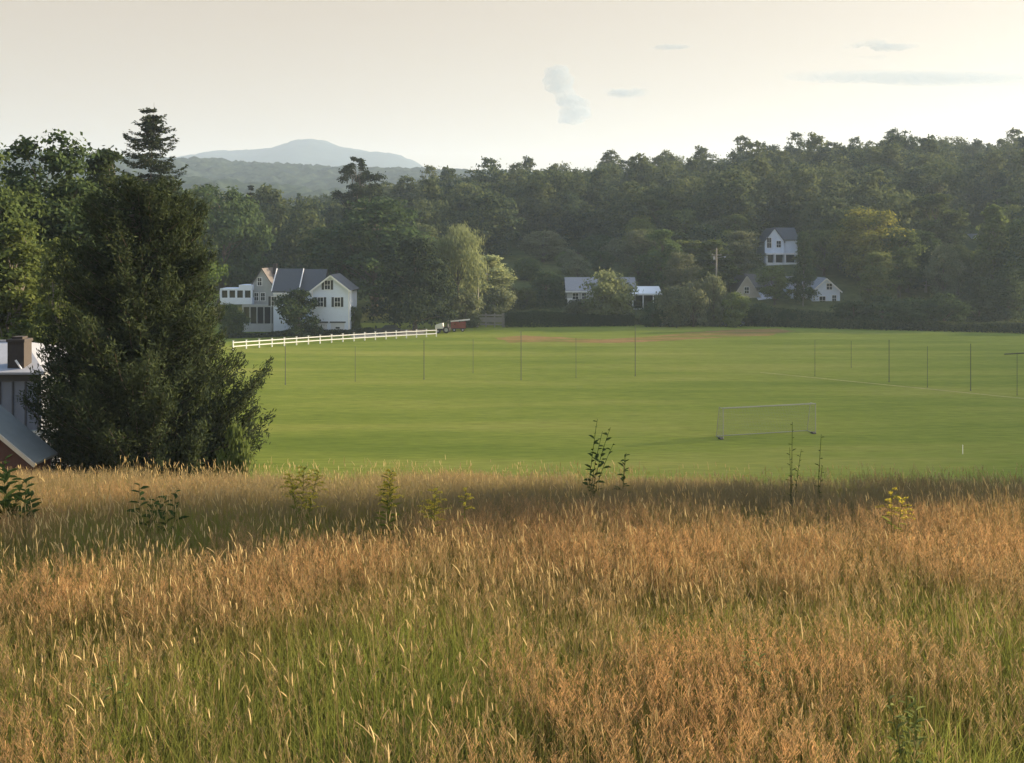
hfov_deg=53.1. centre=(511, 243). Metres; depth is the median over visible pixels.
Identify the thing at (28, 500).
leafy weed
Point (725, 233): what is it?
broadleaf tree
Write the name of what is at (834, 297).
window
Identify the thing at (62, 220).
broadleaf tree
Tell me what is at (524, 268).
shrub
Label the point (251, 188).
conifer tree
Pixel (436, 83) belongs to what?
sky
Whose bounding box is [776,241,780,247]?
window
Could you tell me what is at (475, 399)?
playing field
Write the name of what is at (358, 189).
pine tree
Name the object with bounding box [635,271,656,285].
shrub
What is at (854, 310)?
shrub
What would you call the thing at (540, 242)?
broadleaf tree
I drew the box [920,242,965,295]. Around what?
broadleaf tree
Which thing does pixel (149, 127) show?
spruce tree
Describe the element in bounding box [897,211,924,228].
broadleaf tree
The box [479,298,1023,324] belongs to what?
bank undergrowth
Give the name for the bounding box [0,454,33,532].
leafy weed
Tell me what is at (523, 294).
shrub
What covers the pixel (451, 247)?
willow tree
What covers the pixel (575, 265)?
shrub
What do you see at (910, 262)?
broadleaf tree
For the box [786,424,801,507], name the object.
wild plant
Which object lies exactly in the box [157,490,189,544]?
leafy weed
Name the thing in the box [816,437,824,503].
wild plant
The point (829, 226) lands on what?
broadleaf tree
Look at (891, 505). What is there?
goldenrod
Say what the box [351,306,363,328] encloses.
shrub
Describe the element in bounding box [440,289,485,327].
shrub
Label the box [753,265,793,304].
broadleaf tree
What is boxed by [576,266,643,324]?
shrub
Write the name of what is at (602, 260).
shrub
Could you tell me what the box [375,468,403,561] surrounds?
goldenrod
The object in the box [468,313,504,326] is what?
board fence
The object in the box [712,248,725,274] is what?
utility pole
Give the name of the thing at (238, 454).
shrub
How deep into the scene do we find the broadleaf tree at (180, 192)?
206.04 m
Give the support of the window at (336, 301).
in the farmhouse
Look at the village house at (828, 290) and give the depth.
209.00 m
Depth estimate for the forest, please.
273.01 m
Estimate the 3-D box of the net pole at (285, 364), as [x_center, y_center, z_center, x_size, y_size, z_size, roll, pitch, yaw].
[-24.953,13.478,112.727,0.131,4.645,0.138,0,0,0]
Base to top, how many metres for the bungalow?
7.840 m
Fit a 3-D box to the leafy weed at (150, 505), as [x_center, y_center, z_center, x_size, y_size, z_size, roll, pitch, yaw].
[-3.686,2.871,10.423,0.399,0.881,0.522,0,0,-40]
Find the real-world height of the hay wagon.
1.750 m
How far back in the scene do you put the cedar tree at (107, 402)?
35.42 m
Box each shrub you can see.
[214,416,255,479]
[218,302,250,334]
[272,288,325,337]
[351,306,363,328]
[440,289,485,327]
[479,285,518,323]
[499,283,517,298]
[510,258,528,273]
[512,287,538,307]
[513,257,543,280]
[528,270,565,299]
[556,249,586,274]
[562,300,589,316]
[563,256,591,276]
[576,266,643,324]
[587,250,615,271]
[599,237,628,261]
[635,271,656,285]
[640,300,666,326]
[652,282,694,327]
[673,279,711,326]
[700,271,727,326]
[719,291,752,327]
[743,302,777,325]
[776,309,797,325]
[829,299,876,325]
[923,292,975,326]
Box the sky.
[0,0,1023,171]
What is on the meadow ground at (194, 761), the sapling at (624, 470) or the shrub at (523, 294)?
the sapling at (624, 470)
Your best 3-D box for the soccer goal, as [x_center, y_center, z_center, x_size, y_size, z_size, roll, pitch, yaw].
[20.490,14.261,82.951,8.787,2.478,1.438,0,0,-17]
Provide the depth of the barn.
43.35 m
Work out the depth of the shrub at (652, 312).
190.77 m
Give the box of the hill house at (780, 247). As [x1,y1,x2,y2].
[757,228,799,265]
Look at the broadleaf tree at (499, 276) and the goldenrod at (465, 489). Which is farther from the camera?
the broadleaf tree at (499, 276)
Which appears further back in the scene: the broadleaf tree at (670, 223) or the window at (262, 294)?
the broadleaf tree at (670, 223)
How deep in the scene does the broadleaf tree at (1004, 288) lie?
194.33 m
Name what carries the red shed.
on the meadow ground at (194, 761)
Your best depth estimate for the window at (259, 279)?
181.97 m
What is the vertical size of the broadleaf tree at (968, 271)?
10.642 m
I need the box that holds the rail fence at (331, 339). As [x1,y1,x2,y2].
[232,328,436,349]
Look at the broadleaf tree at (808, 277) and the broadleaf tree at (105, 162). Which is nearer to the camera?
the broadleaf tree at (105, 162)
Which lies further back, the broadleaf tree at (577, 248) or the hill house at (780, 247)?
the broadleaf tree at (577, 248)
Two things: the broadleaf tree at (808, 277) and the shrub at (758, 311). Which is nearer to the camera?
the shrub at (758, 311)
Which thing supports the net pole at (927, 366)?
on the playing field
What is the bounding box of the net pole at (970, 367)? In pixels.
[970,344,970,390]
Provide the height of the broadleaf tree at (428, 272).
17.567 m
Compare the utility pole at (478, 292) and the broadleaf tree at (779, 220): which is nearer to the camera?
the utility pole at (478, 292)
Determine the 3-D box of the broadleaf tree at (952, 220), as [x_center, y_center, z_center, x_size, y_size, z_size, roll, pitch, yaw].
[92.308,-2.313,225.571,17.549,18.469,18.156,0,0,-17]
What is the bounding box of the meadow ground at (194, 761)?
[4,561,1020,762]
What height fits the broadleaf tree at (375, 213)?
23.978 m
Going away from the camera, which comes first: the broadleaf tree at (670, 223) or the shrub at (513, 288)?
the shrub at (513, 288)
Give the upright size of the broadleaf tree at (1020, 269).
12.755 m
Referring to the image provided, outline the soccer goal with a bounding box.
[716,402,815,439]
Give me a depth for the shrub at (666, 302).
190.27 m
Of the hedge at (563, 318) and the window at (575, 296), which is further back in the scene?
the window at (575, 296)
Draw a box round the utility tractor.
[435,320,450,332]
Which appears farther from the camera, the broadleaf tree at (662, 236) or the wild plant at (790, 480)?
the broadleaf tree at (662, 236)
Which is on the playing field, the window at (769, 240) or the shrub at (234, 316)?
the shrub at (234, 316)
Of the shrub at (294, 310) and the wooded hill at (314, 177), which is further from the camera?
the wooded hill at (314, 177)
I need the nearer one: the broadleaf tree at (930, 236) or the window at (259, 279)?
the window at (259, 279)
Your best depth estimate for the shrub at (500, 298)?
195.78 m
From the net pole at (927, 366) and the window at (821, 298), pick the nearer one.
the net pole at (927, 366)
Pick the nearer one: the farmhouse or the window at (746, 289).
the farmhouse
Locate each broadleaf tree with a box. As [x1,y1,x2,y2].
[0,129,111,335]
[0,143,58,338]
[0,215,58,339]
[21,234,83,343]
[59,145,142,360]
[146,202,230,374]
[171,186,218,262]
[184,182,277,320]
[289,195,435,315]
[289,226,378,295]
[361,235,461,330]
[459,253,516,307]
[515,230,569,261]
[557,246,583,253]
[612,229,661,280]
[618,214,656,232]
[618,217,657,254]
[632,228,682,289]
[657,216,684,265]
[657,232,693,268]
[660,250,704,297]
[662,239,702,268]
[693,239,742,288]
[713,213,764,263]
[713,229,741,263]
[722,230,767,278]
[724,196,756,230]
[753,209,774,237]
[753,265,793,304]
[764,205,800,231]
[785,231,821,305]
[818,208,850,267]
[825,206,913,290]
[832,219,878,279]
[855,251,902,311]
[873,226,929,296]
[890,227,941,291]
[895,191,973,249]
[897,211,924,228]
[910,231,945,291]
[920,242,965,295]
[923,182,951,207]
[939,244,982,294]
[967,203,1012,294]
[980,267,1023,321]
[985,204,1023,234]
[987,248,1023,309]
[989,184,1021,234]
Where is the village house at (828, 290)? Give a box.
[781,276,841,300]
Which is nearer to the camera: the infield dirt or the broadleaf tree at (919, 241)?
the infield dirt
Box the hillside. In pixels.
[41,192,1023,322]
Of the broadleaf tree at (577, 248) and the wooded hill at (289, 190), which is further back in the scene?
the wooded hill at (289, 190)
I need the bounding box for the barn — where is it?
[0,336,69,471]
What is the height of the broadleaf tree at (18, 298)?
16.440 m
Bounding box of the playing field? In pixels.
[162,322,1023,490]
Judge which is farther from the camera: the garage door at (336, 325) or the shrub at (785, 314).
the shrub at (785, 314)
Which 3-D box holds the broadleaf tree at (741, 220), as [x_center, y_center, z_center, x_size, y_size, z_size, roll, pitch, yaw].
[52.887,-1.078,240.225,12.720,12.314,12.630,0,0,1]
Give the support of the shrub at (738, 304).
on the playing field
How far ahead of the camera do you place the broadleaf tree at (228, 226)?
198.62 m
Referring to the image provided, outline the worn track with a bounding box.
[760,372,1023,398]
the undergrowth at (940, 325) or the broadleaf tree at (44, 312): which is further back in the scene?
the undergrowth at (940, 325)
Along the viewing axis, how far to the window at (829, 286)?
208.93 m
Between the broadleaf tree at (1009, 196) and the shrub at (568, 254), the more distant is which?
the broadleaf tree at (1009, 196)
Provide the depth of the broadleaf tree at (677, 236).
228.81 m
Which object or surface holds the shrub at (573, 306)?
on the playing field
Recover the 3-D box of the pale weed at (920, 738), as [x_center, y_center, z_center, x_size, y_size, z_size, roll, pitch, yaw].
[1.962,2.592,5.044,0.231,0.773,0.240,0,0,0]
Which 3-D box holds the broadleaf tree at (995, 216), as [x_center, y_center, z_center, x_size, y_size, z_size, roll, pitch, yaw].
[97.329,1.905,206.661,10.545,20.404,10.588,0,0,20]
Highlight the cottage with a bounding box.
[729,274,773,299]
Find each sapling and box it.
[582,420,614,499]
[614,454,630,506]
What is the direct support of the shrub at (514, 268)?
on the hillside
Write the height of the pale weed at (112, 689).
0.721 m
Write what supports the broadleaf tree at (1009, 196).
on the hillside
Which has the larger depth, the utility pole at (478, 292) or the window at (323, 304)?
the utility pole at (478, 292)
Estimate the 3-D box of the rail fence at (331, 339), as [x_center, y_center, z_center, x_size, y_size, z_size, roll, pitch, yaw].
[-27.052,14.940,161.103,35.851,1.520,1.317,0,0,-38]
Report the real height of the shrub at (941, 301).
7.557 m
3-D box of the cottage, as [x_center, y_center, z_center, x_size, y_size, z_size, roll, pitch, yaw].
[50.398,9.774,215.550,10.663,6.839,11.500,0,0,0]
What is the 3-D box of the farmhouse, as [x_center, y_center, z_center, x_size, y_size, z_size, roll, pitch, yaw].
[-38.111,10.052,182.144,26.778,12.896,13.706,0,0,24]
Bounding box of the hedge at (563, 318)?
[504,310,634,327]
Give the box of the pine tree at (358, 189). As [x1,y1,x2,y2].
[330,156,387,213]
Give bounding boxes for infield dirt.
[496,329,790,342]
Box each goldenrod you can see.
[280,465,326,539]
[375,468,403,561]
[418,486,451,566]
[455,486,475,560]
[875,487,915,556]
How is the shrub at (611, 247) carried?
on the hillside
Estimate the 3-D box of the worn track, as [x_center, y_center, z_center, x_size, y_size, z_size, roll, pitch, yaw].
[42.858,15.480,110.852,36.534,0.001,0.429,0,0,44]
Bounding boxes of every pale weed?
[85,647,131,762]
[741,639,787,738]
[884,694,928,762]
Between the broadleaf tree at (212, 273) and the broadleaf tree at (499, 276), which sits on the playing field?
the broadleaf tree at (212, 273)
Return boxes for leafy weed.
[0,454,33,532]
[12,479,40,561]
[127,483,171,555]
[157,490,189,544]
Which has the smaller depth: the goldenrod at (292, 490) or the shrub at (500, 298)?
the goldenrod at (292, 490)
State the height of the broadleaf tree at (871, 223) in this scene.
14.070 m
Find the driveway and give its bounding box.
[351,329,425,337]
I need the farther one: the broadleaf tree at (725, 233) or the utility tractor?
the broadleaf tree at (725, 233)
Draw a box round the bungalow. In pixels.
[564,277,660,309]
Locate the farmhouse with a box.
[220,264,358,333]
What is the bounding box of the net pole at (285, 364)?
[285,345,285,384]
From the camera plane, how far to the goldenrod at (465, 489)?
9.90 m
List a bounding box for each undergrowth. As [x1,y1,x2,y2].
[226,327,374,338]
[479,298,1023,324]
[633,317,1023,333]
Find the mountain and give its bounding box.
[177,139,422,167]
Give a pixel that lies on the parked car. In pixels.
(390, 328)
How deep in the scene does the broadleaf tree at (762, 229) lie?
257.06 m
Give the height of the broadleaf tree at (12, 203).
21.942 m
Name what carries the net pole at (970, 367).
on the playing field
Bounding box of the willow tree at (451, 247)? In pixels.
[431,221,488,302]
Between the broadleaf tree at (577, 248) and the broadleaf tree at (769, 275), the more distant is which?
the broadleaf tree at (577, 248)
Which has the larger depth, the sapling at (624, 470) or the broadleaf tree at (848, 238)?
the broadleaf tree at (848, 238)
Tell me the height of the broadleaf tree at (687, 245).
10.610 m
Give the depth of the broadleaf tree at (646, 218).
254.09 m
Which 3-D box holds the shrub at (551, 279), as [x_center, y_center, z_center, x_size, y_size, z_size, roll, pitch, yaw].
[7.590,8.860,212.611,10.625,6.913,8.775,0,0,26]
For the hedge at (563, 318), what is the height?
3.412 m
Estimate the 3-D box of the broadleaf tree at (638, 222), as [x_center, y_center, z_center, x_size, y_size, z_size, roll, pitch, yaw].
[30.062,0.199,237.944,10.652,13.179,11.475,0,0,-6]
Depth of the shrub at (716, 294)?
192.01 m
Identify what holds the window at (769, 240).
in the hill house at (780, 247)
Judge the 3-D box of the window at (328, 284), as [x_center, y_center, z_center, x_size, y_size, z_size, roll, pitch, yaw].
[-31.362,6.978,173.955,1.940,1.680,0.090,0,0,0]
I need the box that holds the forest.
[9,127,1023,287]
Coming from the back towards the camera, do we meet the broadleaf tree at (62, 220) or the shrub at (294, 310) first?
the shrub at (294, 310)
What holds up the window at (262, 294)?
in the farmhouse
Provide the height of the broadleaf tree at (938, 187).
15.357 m
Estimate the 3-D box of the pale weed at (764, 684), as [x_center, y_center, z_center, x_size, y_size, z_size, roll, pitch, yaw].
[1.448,2.647,5.941,0.286,0.760,0.191,0,0,36]
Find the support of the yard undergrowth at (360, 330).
on the playing field
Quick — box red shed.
[0,405,57,477]
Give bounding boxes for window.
[254,292,258,300]
[257,277,261,285]
[260,292,264,300]
[268,296,278,305]
[315,297,325,306]
[322,280,332,289]
[332,297,342,306]
[572,293,578,299]
[744,287,748,293]
[767,238,771,247]
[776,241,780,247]
[819,296,825,300]
[826,283,832,289]
[832,295,836,300]
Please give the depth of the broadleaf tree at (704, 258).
214.78 m
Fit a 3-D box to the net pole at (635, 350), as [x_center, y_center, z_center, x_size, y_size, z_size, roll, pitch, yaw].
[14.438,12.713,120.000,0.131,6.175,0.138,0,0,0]
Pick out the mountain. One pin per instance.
(313, 152)
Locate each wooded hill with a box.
[0,149,530,190]
[0,173,350,205]
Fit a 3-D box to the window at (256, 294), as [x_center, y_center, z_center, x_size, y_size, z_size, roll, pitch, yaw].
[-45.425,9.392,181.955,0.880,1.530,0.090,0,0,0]
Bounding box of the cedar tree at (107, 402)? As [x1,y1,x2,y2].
[16,173,275,481]
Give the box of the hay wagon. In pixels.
[451,321,465,331]
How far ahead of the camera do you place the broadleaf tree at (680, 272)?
203.28 m
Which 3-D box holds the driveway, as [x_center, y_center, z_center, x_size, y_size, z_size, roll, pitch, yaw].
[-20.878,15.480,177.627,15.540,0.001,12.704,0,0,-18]
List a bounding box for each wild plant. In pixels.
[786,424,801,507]
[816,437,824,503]
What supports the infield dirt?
on the playing field
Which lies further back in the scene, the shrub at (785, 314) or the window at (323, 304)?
the shrub at (785, 314)
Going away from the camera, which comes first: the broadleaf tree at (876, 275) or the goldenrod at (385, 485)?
the goldenrod at (385, 485)
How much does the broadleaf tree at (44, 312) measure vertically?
15.206 m
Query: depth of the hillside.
224.76 m
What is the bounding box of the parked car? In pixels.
[374,325,400,333]
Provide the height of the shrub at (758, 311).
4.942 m
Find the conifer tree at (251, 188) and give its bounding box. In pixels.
[243,185,265,281]
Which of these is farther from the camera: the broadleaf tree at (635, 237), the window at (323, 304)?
the broadleaf tree at (635, 237)
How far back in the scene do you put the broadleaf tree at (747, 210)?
252.24 m
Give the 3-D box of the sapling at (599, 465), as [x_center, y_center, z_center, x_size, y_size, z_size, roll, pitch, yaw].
[1.044,2.824,12.410,0.410,1.411,0.414,0,0,0]
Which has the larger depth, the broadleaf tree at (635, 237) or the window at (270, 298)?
the broadleaf tree at (635, 237)
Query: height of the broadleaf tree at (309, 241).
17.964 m
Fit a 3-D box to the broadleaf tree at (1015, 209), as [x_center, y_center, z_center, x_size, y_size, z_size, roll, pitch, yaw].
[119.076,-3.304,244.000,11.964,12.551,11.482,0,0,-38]
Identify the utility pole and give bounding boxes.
[477,268,486,326]
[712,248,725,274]
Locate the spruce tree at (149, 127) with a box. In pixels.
[120,107,188,253]
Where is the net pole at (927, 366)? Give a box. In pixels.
[927,346,927,386]
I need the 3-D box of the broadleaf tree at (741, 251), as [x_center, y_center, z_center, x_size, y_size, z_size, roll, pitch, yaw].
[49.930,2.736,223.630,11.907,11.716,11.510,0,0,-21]
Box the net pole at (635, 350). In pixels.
[635,326,635,375]
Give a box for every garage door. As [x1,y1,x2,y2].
[313,321,327,333]
[330,321,345,329]
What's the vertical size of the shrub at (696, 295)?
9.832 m
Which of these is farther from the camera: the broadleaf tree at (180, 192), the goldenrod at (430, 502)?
the broadleaf tree at (180, 192)
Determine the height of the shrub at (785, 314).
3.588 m

